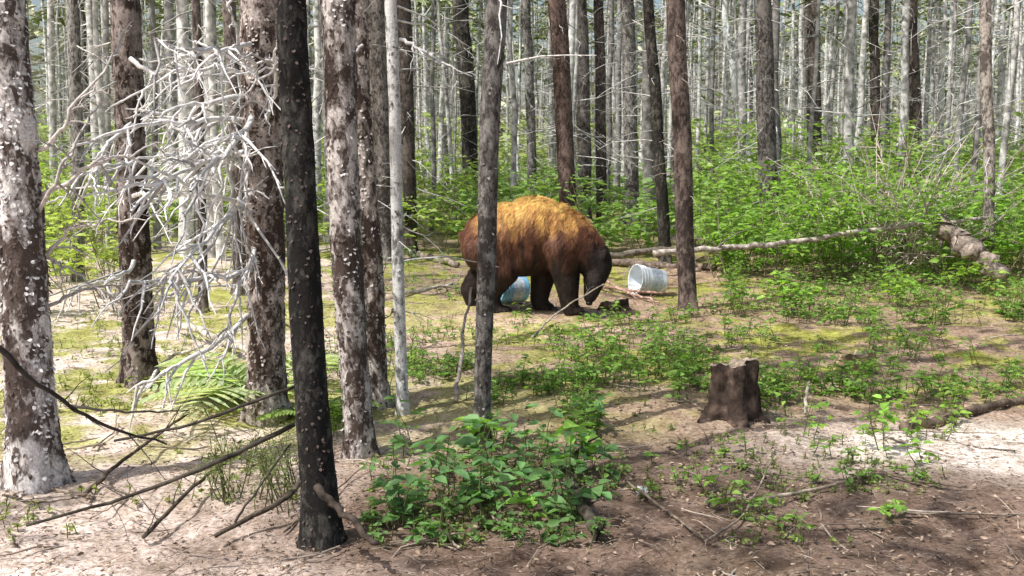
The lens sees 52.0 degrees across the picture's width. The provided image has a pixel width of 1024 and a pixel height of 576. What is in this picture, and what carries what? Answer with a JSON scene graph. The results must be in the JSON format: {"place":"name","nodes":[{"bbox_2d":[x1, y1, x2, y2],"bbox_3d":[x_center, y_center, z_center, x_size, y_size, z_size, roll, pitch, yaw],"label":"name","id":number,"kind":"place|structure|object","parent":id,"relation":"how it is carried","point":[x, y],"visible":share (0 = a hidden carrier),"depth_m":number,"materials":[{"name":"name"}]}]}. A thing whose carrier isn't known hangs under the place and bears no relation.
{"place":"outdoors","nodes":[
{"label":"outdoors","id":0,"kind":"place"},
{"bbox_2d":[0,152,1023,575],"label":"ground","id":1,"kind":"structure","parent":0,"point":[680,556],"depth_m":4.67,"materials":[{"name":"beige soil"}]},
{"bbox_2d":[0,0,75,496],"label":"spruce tree","id":2,"kind":"object","parent":1,"relation":"on","point":[34,459],"visible":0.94,"depth_m":4.04,"materials":[{"name":"grey plant"}]},
{"bbox_2d":[22,20,166,311],"bbox_3d":[-1.681,-0.471,4.236,0.549,1.220,0.675,-2,7,-21],"label":"dead spruce limb","id":3,"kind":"object","parent":2,"relation":"attached to","point":[57,185],"visible":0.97,"depth_m":4.08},
{"bbox_2d":[0,493,80,509],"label":"fallen branch","id":4,"kind":"object","parent":1,"relation":"on","point":[12,497],"visible":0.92,"depth_m":3.86,"materials":[{"name":"brown wood"}]},
{"bbox_2d":[0,443,105,461],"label":"fallen branch","id":5,"kind":"object","parent":1,"relation":"on","point":[103,444],"visible":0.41,"depth_m":4.79,"materials":[{"name":"brown wood"}]},
{"bbox_2d":[0,345,169,485],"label":"fallen branch","id":6,"kind":"object","parent":1,"relation":"on","point":[4,352],"visible":1,"depth_m":2.79,"materials":[{"name":"brown wood"}]},
{"bbox_2d":[36,0,149,281],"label":"spruce tree","id":7,"kind":"object","parent":1,"relation":"on","point":[74,45],"visible":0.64,"depth_m":11.61,"materials":[{"name":"grey plant"}]},
{"bbox_2d":[49,486,152,499],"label":"fallen branch","id":8,"kind":"object","parent":1,"relation":"on","point":[51,488],"visible":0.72,"depth_m":3.98,"materials":[{"name":"brown wood"}]},
{"bbox_2d":[92,406,126,448],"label":"fallen branch","id":9,"kind":"object","parent":1,"relation":"on","point":[100,442],"visible":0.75,"depth_m":4.99,"materials":[{"name":"grey wood"}]},
{"bbox_2d":[89,478,133,497],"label":"fallen branch","id":10,"kind":"object","parent":1,"relation":"on","point":[119,491],"visible":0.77,"depth_m":4.05,"materials":[{"name":"grey wood"}]},
{"bbox_2d":[85,488,159,518],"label":"fallen branch","id":11,"kind":"object","parent":1,"relation":"on","point":[108,508],"visible":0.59,"depth_m":3.85,"materials":[{"name":"brown wood"}]},
{"bbox_2d":[64,387,194,496],"bbox_3d":[-1.634,0.740,4.590,0.291,0.430,1.256,1,6,8],"label":"fallen branch","id":12,"kind":"object","parent":1,"relation":"on","point":[109,471],"visible":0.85,"depth_m":4.38,"materials":[{"name":"brown wood"}]},
{"bbox_2d":[73,396,189,413],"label":"fallen branch","id":13,"kind":"object","parent":1,"relation":"on","point":[96,409],"visible":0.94,"depth_m":3.26,"materials":[{"name":"brown wood"}]},
{"bbox_2d":[47,0,243,388],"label":"spruce tree","id":14,"kind":"object","parent":1,"relation":"on","point":[140,361],"visible":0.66,"depth_m":6.17,"materials":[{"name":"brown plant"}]},
{"bbox_2d":[26,422,294,544],"bbox_3d":[-1.030,0.602,3.201,0.833,0.262,0.162,-4,7,-34],"label":"fallen branch","id":15,"kind":"object","parent":1,"relation":"on","point":[240,450],"visible":1,"depth_m":3.24,"materials":[{"name":"brown wood"}]},
{"bbox_2d":[138,345,203,394],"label":"fallen branch","id":16,"kind":"object","parent":1,"relation":"on","point":[156,370],"visible":0.73,"depth_m":6.29,"materials":[{"name":"grey wood"}]},
{"bbox_2d":[121,425,263,538],"bbox_3d":[-1.305,0.715,4.144,0.284,0.166,1.127,1,6,7],"label":"fallen branch","id":17,"kind":"object","parent":1,"relation":"on","point":[167,512],"visible":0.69,"depth_m":3.83,"materials":[{"name":"brown wood"}]},
{"bbox_2d":[142,0,244,313],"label":"spruce tree","id":18,"kind":"object","parent":1,"relation":"on","point":[195,11],"visible":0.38,"depth_m":9.39,"materials":[{"name":"grey plant"}]},
{"bbox_2d":[70,0,331,432],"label":"dead spruce limb","id":19,"kind":"object","parent":1,"relation":"on","point":[221,158],"visible":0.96,"depth_m":4.68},
{"bbox_2d":[114,385,294,441],"bbox_3d":[-0.950,0.408,3.288,0.562,0.142,0.167,-2,7,-21],"label":"fallen branch","id":20,"kind":"object","parent":1,"relation":"on","point":[224,412],"visible":0.98,"depth_m":3.30,"materials":[{"name":"brown wood"}]},
{"bbox_2d":[173,320,245,359],"bbox_3d":[-2.137,0.525,7.568,0.149,0.418,1.814,-4,7,-34],"label":"fallen log","id":21,"kind":"object","parent":1,"relation":"on","point":[201,330],"visible":0.36,"depth_m":7.75,"materials":[{"name":"grey wood"}]},
{"bbox_2d":[175,0,284,295],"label":"spruce tree","id":22,"kind":"object","parent":1,"relation":"on","point":[229,35],"visible":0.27,"depth_m":11.08,"materials":[{"name":"grey plant"}]},
{"bbox_2d":[138,352,338,420],"bbox_3d":[-1.365,0.511,5.684,1.283,0.238,1.094,-4,7,-35],"label":"fern plant","id":23,"kind":"object","parent":1,"relation":"on","point":[198,377],"visible":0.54,"depth_m":5.55,"materials":[{"name":"green plant"}]},
{"bbox_2d":[119,0,364,426],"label":"spruce tree","id":24,"kind":"object","parent":1,"relation":"on","point":[267,373],"visible":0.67,"depth_m":5.23,"materials":[{"name":"brown plant"}]},
{"bbox_2d":[46,35,242,329],"bbox_3d":[-1.941,-0.575,5.641,1.098,1.546,0.683,0,6,0],"label":"dead spruce limb","id":25,"kind":"object","parent":24,"relation":"attached to","point":[91,172],"visible":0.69,"depth_m":5.70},
{"bbox_2d":[214,477,299,537],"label":"fallen branch","id":26,"kind":"object","parent":1,"relation":"on","point":[287,496],"visible":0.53,"depth_m":3.73,"materials":[{"name":"brown wood"}]},
{"bbox_2d":[234,443,290,522],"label":"fallen branch","id":27,"kind":"object","parent":1,"relation":"on","point":[257,489],"visible":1,"depth_m":3.29,"materials":[{"name":"brown wood"}]},
{"bbox_2d":[268,0,347,552],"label":"spruce tree","id":28,"kind":"object","parent":1,"relation":"on","point":[321,525],"visible":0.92,"depth_m":3.52,"materials":[{"name":"black plant"}]},
{"bbox_2d":[235,396,384,424],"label":"fern plant","id":29,"kind":"object","parent":1,"relation":"on","point":[282,411],"visible":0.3,"depth_m":5.24,"materials":[{"name":"green plant"}]},
{"bbox_2d":[275,462,367,531],"bbox_3d":[-0.754,0.803,4.063,0.266,0.107,0.796,0,6,3],"label":"fallen branch","id":30,"kind":"object","parent":1,"relation":"on","point":[292,524],"visible":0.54,"depth_m":3.80,"materials":[{"name":"brown wood"}]},
{"bbox_2d":[313,483,378,545],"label":"fallen branch","id":31,"kind":"object","parent":1,"relation":"on","point":[323,495],"visible":1,"depth_m":3.35,"materials":[{"name":"brown wood"}]},
{"bbox_2d":[320,0,380,461],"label":"spruce tree","id":32,"kind":"object","parent":1,"relation":"on","point":[338,38],"visible":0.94,"depth_m":4.50,"materials":[{"name":"grey plant"}]},
{"bbox_2d":[318,0,415,261],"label":"spruce tree","id":33,"kind":"object","parent":1,"relation":"on","point":[378,84],"visible":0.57,"depth_m":13.70,"materials":[{"name":"grey plant"}]},
{"bbox_2d":[355,0,394,409],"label":"spruce tree","id":34,"kind":"object","parent":1,"relation":"on","point":[374,290],"visible":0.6,"depth_m":5.43,"materials":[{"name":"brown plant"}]},
{"bbox_2d":[361,0,496,415],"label":"slender spruce tree","id":35,"kind":"object","parent":1,"relation":"on","point":[396,174],"visible":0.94,"depth_m":5.31,"materials":[{"name":"grey plant"}]},
{"bbox_2d":[311,37,472,128],"bbox_3d":[-0.557,-0.993,4.967,0.444,0.524,1.045,2,6,20],"label":"dead spruce limb","id":36,"kind":"object","parent":35,"relation":"attached to","point":[421,50],"visible":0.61,"depth_m":5.36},
{"bbox_2d":[408,250,459,267],"bbox_3d":[-1.040,-0.385,13.912,0.141,0.189,1.031,-5,8,-41],"label":"fallen log","id":37,"kind":"object","parent":1,"relation":"on","point":[452,263],"visible":0.75,"depth_m":13.79,"materials":[{"name":"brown wood"}]},
{"bbox_2d":[405,267,462,294],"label":"fallen branch","id":38,"kind":"object","parent":1,"relation":"on","point":[422,290],"visible":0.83,"depth_m":11.03,"materials":[{"name":"grey wood"}]},
{"bbox_2d":[397,0,477,252],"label":"spruce tree","id":39,"kind":"object","parent":1,"relation":"on","point":[408,133],"visible":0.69,"depth_m":14.92,"materials":[{"name":"brown plant"}]},
{"bbox_2d":[454,287,471,401],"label":"fallen branch","id":40,"kind":"object","parent":1,"relation":"on","point":[456,389],"visible":1,"depth_m":5.79,"materials":[{"name":"grey wood"}]},
{"bbox_2d":[418,0,509,213],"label":"spruce tree","id":41,"kind":"object","parent":1,"relation":"on","point":[467,100],"visible":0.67,"depth_m":22.04,"materials":[{"name":"grey plant"}]},
{"bbox_2d":[454,410,506,442],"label":"leafy seedling","id":42,"kind":"object","parent":1,"relation":"on","point":[473,431],"visible":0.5,"depth_m":4.66,"materials":[{"name":"green plant"}]},
{"bbox_2d":[476,503,520,546],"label":"fallen branch","id":43,"kind":"object","parent":1,"relation":"on","point":[492,516],"visible":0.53,"depth_m":3.75,"materials":[{"name":"grey wood"}]},
{"bbox_2d":[0,236,1023,548],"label":"green plants","id":44,"kind":"object","parent":1,"relation":"on","point":[680,360],"visible":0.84,"depth_m":5.52,"materials":[{"name":"green plant"}]},
{"bbox_2d":[501,277,529,303],"bbox_3d":[-0.062,0.001,9.953,0.415,0.330,0.315,-5,8,-41],"label":"blue plastic bucket","id":45,"kind":"object","parent":1,"relation":"on","point":[518,290],"visible":0.35,"depth_m":9.88,"materials":[{"name":"blue plastic"}]},
{"bbox_2d":[26,0,1023,260],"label":"distant spruce forest","id":46,"kind":"object","parent":1,"relation":"on","point":[844,54],"visible":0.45,"depth_m":24.46,"materials":[{"name":"grey plant"}]},
{"bbox_2d":[503,491,546,519],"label":"leafy seedling","id":47,"kind":"object","parent":1,"relation":"on","point":[524,499],"visible":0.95,"depth_m":3.78,"materials":[{"name":"green plant"}]},
{"bbox_2d":[35,92,1023,313],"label":"undergrowth","id":48,"kind":"object","parent":1,"relation":"on","point":[722,199],"visible":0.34,"depth_m":14.86,"materials":[{"name":"green plant"}]},
{"bbox_2d":[501,0,557,195],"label":"spruce tree","id":49,"kind":"object","parent":1,"relation":"on","point":[529,72],"visible":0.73,"depth_m":22.46,"materials":[{"name":"grey plant"}]},
{"bbox_2d":[469,0,596,448],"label":"spruce tree","id":50,"kind":"object","parent":1,"relation":"on","point":[494,43],"visible":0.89,"depth_m":4.57,"materials":[{"name":"grey plant"}]},
{"bbox_2d":[458,193,611,315],"bbox_3d":[0.192,-0.290,9.159,1.353,1.068,0.731,0,6,0],"label":"cinnamon black bear","id":51,"kind":"object","parent":1,"relation":"on","point":[544,243],"visible":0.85,"depth_m":8.92},
{"bbox_2d":[528,0,591,210],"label":"spruce tree","id":52,"kind":"object","parent":1,"relation":"on","point":[558,22],"visible":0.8,"depth_m":14.60,"materials":[{"name":"brown plant"}]},
{"bbox_2d":[531,284,603,337],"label":"fallen branch","id":53,"kind":"object","parent":1,"relation":"on","point":[540,329],"visible":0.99,"depth_m":8.66,"materials":[{"name":"brown wood"}]},
{"bbox_2d":[549,410,601,466],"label":"leafy seedling","id":54,"kind":"object","parent":1,"relation":"on","point":[590,449],"visible":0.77,"depth_m":4.20,"materials":[{"name":"green plant"}]},
{"bbox_2d":[543,0,613,218],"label":"spruce tree","id":55,"kind":"object","parent":1,"relation":"on","point":[583,114],"visible":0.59,"depth_m":19.21,"materials":[{"name":"grey plant"}]},
{"bbox_2d":[558,434,602,543],"bbox_3d":[0.269,0.792,3.926,0.193,0.338,0.936,0,6,0],"label":"fallen log","id":56,"kind":"object","parent":1,"relation":"on","point":[586,513],"visible":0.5,"depth_m":3.73,"materials":[{"name":"grey wood"}]},
{"bbox_2d":[549,0,641,227],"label":"spruce tree","id":57,"kind":"object","parent":1,"relation":"on","point":[600,104],"visible":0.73,"depth_m":19.47,"materials":[{"name":"grey plant"}]},
{"bbox_2d":[597,298,631,311],"bbox_3d":[0.915,0.173,9.523,0.330,0.170,0.349,-2,6,-14],"label":"tree stump","id":58,"kind":"object","parent":1,"relation":"on","point":[624,303],"visible":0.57,"depth_m":9.48,"materials":[{"name":"brown wood"}]},
{"bbox_2d":[597,445,653,460],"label":"fallen branch","id":59,"kind":"object","parent":1,"relation":"on","point":[640,452],"visible":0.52,"depth_m":4.53,"materials":[{"name":"brown wood"}]},
{"bbox_2d":[606,280,659,303],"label":"fallen branch","id":60,"kind":"object","parent":1,"relation":"on","point":[628,292],"visible":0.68,"depth_m":10.44,"materials":[{"name":"brown wood"}]},
{"bbox_2d":[580,0,688,229],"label":"spruce tree","id":61,"kind":"object","parent":1,"relation":"on","point":[628,65],"visible":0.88,"depth_m":18.71,"materials":[{"name":"grey plant"}]},
{"bbox_2d":[603,281,675,300],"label":"fallen branch","id":62,"kind":"object","parent":1,"relation":"on","point":[636,291],"visible":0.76,"depth_m":10.51,"materials":[{"name":"brown wood"}]},
{"bbox_2d":[623,264,667,294],"bbox_3d":[1.376,-0.090,10.769,0.401,0.328,0.315,-3,7,-28],"label":"white plastic bucket","id":63,"kind":"object","parent":1,"relation":"on","point":[650,278],"visible":0.81,"depth_m":10.69,"materials":[{"name":"white plastic"}]},
{"bbox_2d":[597,0,714,263],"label":"spruce tree","id":64,"kind":"object","parent":1,"relation":"on","point":[659,157],"visible":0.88,"depth_m":13.57,"materials":[{"name":"grey plant"}]},
{"bbox_2d":[611,255,716,270],"bbox_3d":[1.895,-0.300,13.024,1.649,0.290,0.430,5,8,41],"label":"fallen log","id":65,"kind":"object","parent":1,"relation":"on","point":[625,262],"visible":0.48,"depth_m":13.20,"materials":[{"name":"grey wood"}]},
{"bbox_2d":[610,234,717,258],"bbox_3d":[1.809,-0.485,12.237,1.588,0.276,0.272,-1,6,-9],"label":"leaning dead log","id":66,"kind":"object","parent":1,"relation":"on","point":[635,252],"visible":0.43,"depth_m":12.11,"materials":[{"name":"grey wood"}]},
{"bbox_2d":[626,474,705,540],"bbox_3d":[0.549,0.766,3.731,0.112,0.083,0.787,-1,6,-7],"label":"fallen branch","id":67,"kind":"object","parent":1,"relation":"on","point":[668,511],"visible":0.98,"depth_m":3.75,"materials":[{"name":"brown wood"}]},
{"bbox_2d":[639,0,716,310],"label":"spruce tree","id":68,"kind":"object","parent":1,"relation":"on","point":[681,116],"visible":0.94,"depth_m":9.23,"materials":[{"name":"brown plant"}]},
{"bbox_2d":[687,463,728,492],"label":"leafy seedling","id":69,"kind":"object","parent":1,"relation":"on","point":[723,467],"visible":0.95,"depth_m":4.02,"materials":[{"name":"green plant"}]},
{"bbox_2d":[697,356,770,427],"bbox_3d":[1.066,0.518,5.122,0.354,0.365,0.374,-2,6,-14],"label":"tree stump","id":70,"kind":"object","parent":1,"relation":"on","point":[734,394],"visible":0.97,"depth_m":5.07,"materials":[{"name":"brown wood"}]},
{"bbox_2d":[713,225,761,274],"bbox_3d":[2.569,-0.432,12.031,0.562,0.571,0.597,-3,7,-30],"label":"hazel sapling","id":71,"kind":"object","parent":1,"relation":"on","point":[734,242],"visible":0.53,"depth_m":12.06,"materials":[{"name":"green plant"}]},
{"bbox_2d":[704,436,774,542],"bbox_3d":[0.856,0.682,3.901,0.098,0.210,1.060,3,7,23],"label":"fallen branch","id":72,"kind":"object","parent":1,"relation":"on","point":[728,526],"visible":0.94,"depth_m":3.83,"materials":[{"name":"brown wood"}]},
{"bbox_2d":[722,0,757,205],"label":"leaning birch tree","id":73,"kind":"object","parent":1,"relation":"on","point":[733,68],"visible":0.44,"depth_m":22.44,"materials":[{"name":"white plant"}]},
{"bbox_2d":[695,0,824,248],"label":"spruce tree","id":74,"kind":"object","parent":1,"relation":"on","point":[766,142],"visible":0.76,"depth_m":15.72,"materials":[{"name":"grey plant"}]},
{"bbox_2d":[738,199,803,263],"bbox_3d":[3.467,-0.754,13.915,1.042,0.849,0.840,0,6,0],"label":"hazel sapling","id":75,"kind":"object","parent":1,"relation":"on","point":[768,226],"visible":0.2,"depth_m":13.87,"materials":[{"name":"green plant"}]},
{"bbox_2d":[737,502,807,556],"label":"fallen branch","id":76,"kind":"object","parent":1,"relation":"on","point":[797,544],"visible":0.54,"depth_m":3.51,"materials":[{"name":"brown wood"}]},
{"bbox_2d":[747,467,835,481],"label":"fallen branch","id":77,"kind":"object","parent":1,"relation":"on","point":[790,475],"visible":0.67,"depth_m":4.28,"materials":[{"name":"brown wood"}]},
{"bbox_2d":[757,268,829,315],"bbox_3d":[2.476,0.033,9.117,0.707,0.415,0.496,-2,6,-18],"label":"hazel sapling","id":78,"kind":"object","parent":1,"relation":"on","point":[816,288],"visible":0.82,"depth_m":9.10,"materials":[{"name":"green plant"}]},
{"bbox_2d":[779,0,833,189],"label":"spruce tree","id":79,"kind":"object","parent":1,"relation":"on","point":[809,52],"visible":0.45,"depth_m":25.53,"materials":[{"name":"grey plant"}]},
{"bbox_2d":[803,381,810,414],"bbox_3d":[1.492,0.558,5.319,0.028,0.167,0.075,3,7,28],"label":"dead snag","id":80,"kind":"object","parent":1,"relation":"on","point":[806,397],"visible":0.97,"depth_m":5.32,"materials":[{"name":"grey wood"}]},
{"bbox_2d":[761,157,858,262],"bbox_3d":[4.098,-1.043,14.005,1.415,1.406,1.156,-5,8,-42],"label":"hazel sapling","id":81,"kind":"object","parent":1,"relation":"on","point":[806,195],"visible":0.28,"depth_m":13.89,"materials":[{"name":"green plant"}]},
{"bbox_2d":[798,395,829,435],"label":"leafy seedling","id":82,"kind":"object","parent":1,"relation":"on","point":[823,404],"visible":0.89,"depth_m":4.85,"materials":[{"name":"green plant"}]},
{"bbox_2d":[652,199,986,274],"bbox_3d":[3.348,-0.543,11.594,3.757,0.882,0.742,-1,6,-6],"label":"leaning dead log","id":83,"kind":"object","parent":1,"relation":"on","point":[662,252],"visible":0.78,"depth_m":11.34,"materials":[{"name":"grey wood"}]},
{"bbox_2d":[763,474,875,500],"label":"fallen branch","id":84,"kind":"object","parent":1,"relation":"on","point":[788,494],"visible":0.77,"depth_m":4.05,"materials":[{"name":"brown wood"}]},
{"bbox_2d":[785,161,903,281],"bbox_3d":[3.557,-0.721,11.618,1.083,1.340,1.550,0,6,0],"label":"hazel sapling","id":85,"kind":"object","parent":1,"relation":"on","point":[837,210],"visible":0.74,"depth_m":11.57,"materials":[{"name":"green plant"}]},
{"bbox_2d":[831,525,883,531],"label":"fallen branch","id":86,"kind":"object","parent":1,"relation":"on","point":[869,528],"visible":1,"depth_m":3.63,"materials":[{"name":"brown wood"}]},
{"bbox_2d":[835,349,882,371],"bbox_3d":[2.211,0.478,6.737,0.300,0.170,0.317,-2,6,-14],"label":"tree stump","id":87,"kind":"object","parent":1,"relation":"on","point":[855,355],"visible":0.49,"depth_m":6.69,"materials":[{"name":"brown wood"}]},
{"bbox_2d":[824,0,917,201],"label":"spruce tree","id":88,"kind":"object","parent":1,"relation":"on","point":[875,58],"visible":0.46,"depth_m":23.50,"materials":[{"name":"grey plant"}]},
{"bbox_2d":[823,201,922,274],"bbox_3d":[4.229,-0.595,12.463,0.993,0.888,1.079,-2,6,-15],"label":"hazel sapling","id":89,"kind":"object","parent":1,"relation":"on","point":[893,240],"visible":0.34,"depth_m":12.28,"materials":[{"name":"green plant"}]},
{"bbox_2d":[852,394,901,450],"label":"leafy seedling","id":90,"kind":"object","parent":1,"relation":"on","point":[890,417],"visible":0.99,"depth_m":4.61,"materials":[{"name":"green plant"}]},
{"bbox_2d":[853,517,913,551],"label":"fallen branch","id":91,"kind":"object","parent":1,"relation":"on","point":[870,531],"visible":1,"depth_m":3.60,"materials":[{"name":"brown wood"}]},
{"bbox_2d":[745,96,1023,274],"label":"bush","id":92,"kind":"object","parent":1,"relation":"on","point":[906,257],"visible":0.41,"depth_m":12.53,"materials":[{"name":"green plant"}]},
{"bbox_2d":[867,495,906,520],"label":"leafy seedling","id":93,"kind":"object","parent":1,"relation":"on","point":[888,507],"visible":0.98,"depth_m":3.70,"materials":[{"name":"green plant"}]},
{"bbox_2d":[877,254,934,312],"bbox_3d":[3.673,-0.045,9.756,0.548,0.500,0.879,0,6,0],"label":"hazel sapling","id":94,"kind":"object","parent":1,"relation":"on","point":[897,288],"visible":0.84,"depth_m":9.80,"materials":[{"name":"green plant"}]},
{"bbox_2d":[881,0,946,204],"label":"spruce tree","id":95,"kind":"object","parent":1,"relation":"on","point":[915,83],"visible":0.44,"depth_m":23.66,"materials":[{"name":"grey plant"}]},
{"bbox_2d":[868,467,966,487],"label":"fallen branch","id":96,"kind":"object","parent":1,"relation":"on","point":[907,479],"visible":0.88,"depth_m":4.05,"materials":[{"name":"brown wood"}]},
{"bbox_2d":[898,428,937,466],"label":"leafy seedling","id":97,"kind":"object","parent":1,"relation":"on","point":[917,441],"visible":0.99,"depth_m":4.30,"materials":[{"name":"green plant"}]},
{"bbox_2d":[862,424,995,433],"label":"fallen branch","id":98,"kind":"object","parent":1,"relation":"on","point":[931,431],"visible":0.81,"depth_m":5.01,"materials":[{"name":"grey wood"}]},
{"bbox_2d":[844,161,1022,263],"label":"fallen branch","id":99,"kind":"object","parent":1,"relation":"on","point":[942,189],"visible":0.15,"depth_m":14.49,"materials":[{"name":"grey wood"}]},
{"bbox_2d":[898,396,1023,429],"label":"fallen log","id":100,"kind":"object","parent":1,"relation":"on","point":[981,408],"visible":0.75,"depth_m":5.37,"materials":[{"name":"wood"}]},
{"bbox_2d":[903,511,1023,515],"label":"fallen branch","id":101,"kind":"object","parent":1,"relation":"on","point":[936,513],"visible":1,"depth_m":3.71,"materials":[{"name":"brown wood"}]},
{"bbox_2d":[910,0,1023,252],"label":"spruce tree","id":102,"kind":"object","parent":1,"relation":"on","point":[985,51],"visible":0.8,"depth_m":12.02,"materials":[{"name":"grey plant"}]},
{"bbox_2d":[927,246,1008,295],"bbox_3d":[4.766,-0.176,10.889,0.746,0.509,0.758,4,7,33],"label":"hazel sapling","id":103,"kind":"object","parent":1,"relation":"on","point":[976,265],"visible":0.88,"depth_m":10.89,"materials":[{"name":"green plant"}]},
{"bbox_2d":[932,214,1011,282],"bbox_3d":[4.896,-0.420,11.145,0.356,0.713,0.926,-4,7,-31],"label":"fallen log","id":104,"kind":"object","parent":1,"relation":"on","point":[960,242],"visible":0.92,"depth_m":11.12,"materials":[{"name":"grey wood"}]},
{"bbox_2d":[956,442,1014,451],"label":"fallen branch","id":105,"kind":"object","parent":1,"relation":"on","point":[980,447],"visible":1,"depth_m":4.66,"materials":[{"name":"grey wood"}]},
{"bbox_2d":[29,0,1023,150],"label":"sky","id":106,"kind":"structure","parent":0,"point":[36,2],"materials":[{"name":"white"}]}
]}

